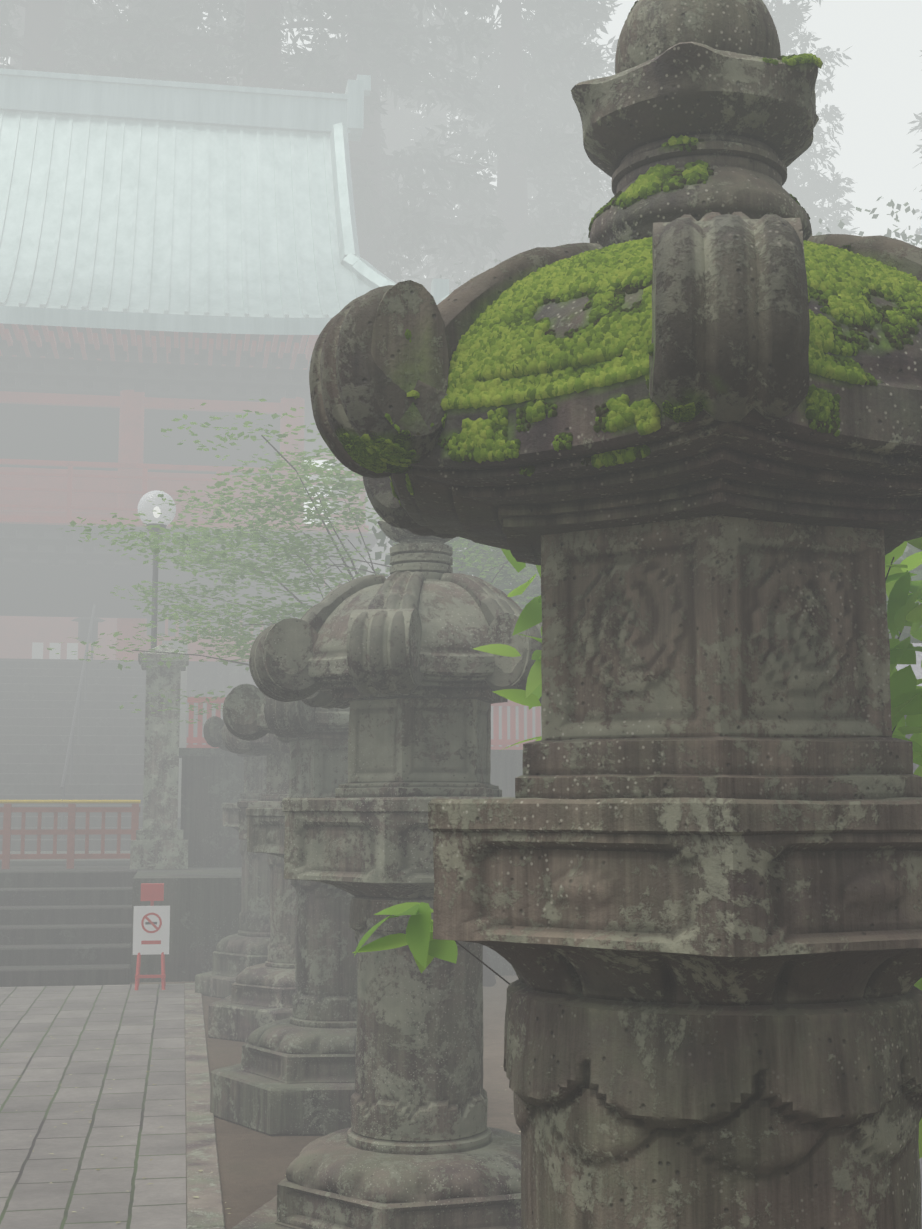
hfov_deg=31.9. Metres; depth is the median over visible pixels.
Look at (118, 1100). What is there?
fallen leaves
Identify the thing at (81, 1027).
paving
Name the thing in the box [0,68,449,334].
gate roof
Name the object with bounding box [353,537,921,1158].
leaves
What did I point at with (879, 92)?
sky
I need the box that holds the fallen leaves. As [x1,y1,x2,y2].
[6,989,520,1222]
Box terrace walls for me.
[0,640,541,982]
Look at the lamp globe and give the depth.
17.21 m
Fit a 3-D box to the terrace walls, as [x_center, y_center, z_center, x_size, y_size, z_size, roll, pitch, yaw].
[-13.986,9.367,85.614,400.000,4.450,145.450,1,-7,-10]
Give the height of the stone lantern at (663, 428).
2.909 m
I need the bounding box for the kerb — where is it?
[184,983,224,1228]
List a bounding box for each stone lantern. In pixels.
[195,716,270,998]
[208,724,295,1041]
[210,583,356,1135]
[232,520,541,1228]
[309,0,921,1228]
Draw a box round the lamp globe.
[137,490,175,524]
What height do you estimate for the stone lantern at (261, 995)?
2.503 m
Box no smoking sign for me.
[133,883,169,989]
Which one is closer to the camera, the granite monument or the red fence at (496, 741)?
the granite monument
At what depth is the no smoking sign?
13.46 m
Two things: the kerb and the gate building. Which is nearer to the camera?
the kerb
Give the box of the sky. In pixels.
[0,0,921,575]
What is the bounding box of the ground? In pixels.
[129,975,520,1228]
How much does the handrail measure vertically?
4.096 m
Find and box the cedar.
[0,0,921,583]
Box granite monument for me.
[896,643,921,1228]
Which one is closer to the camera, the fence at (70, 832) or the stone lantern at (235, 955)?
the stone lantern at (235, 955)
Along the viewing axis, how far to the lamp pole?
17.24 m
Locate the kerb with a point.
(205, 1210)
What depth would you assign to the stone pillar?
16.08 m
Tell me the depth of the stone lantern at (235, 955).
13.09 m
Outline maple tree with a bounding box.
[47,398,540,986]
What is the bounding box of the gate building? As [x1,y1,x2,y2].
[0,323,377,665]
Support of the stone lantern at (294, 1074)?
on the ground
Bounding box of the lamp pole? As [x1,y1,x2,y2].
[146,524,166,648]
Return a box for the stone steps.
[0,660,145,986]
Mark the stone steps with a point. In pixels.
(61, 926)
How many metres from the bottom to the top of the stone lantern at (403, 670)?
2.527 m
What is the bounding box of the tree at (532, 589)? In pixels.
[354,187,921,642]
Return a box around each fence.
[0,800,140,868]
[186,697,540,749]
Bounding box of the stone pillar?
[130,644,188,868]
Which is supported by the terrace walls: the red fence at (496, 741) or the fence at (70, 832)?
the red fence at (496, 741)
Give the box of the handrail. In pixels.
[60,604,95,838]
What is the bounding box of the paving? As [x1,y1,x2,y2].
[0,984,185,1228]

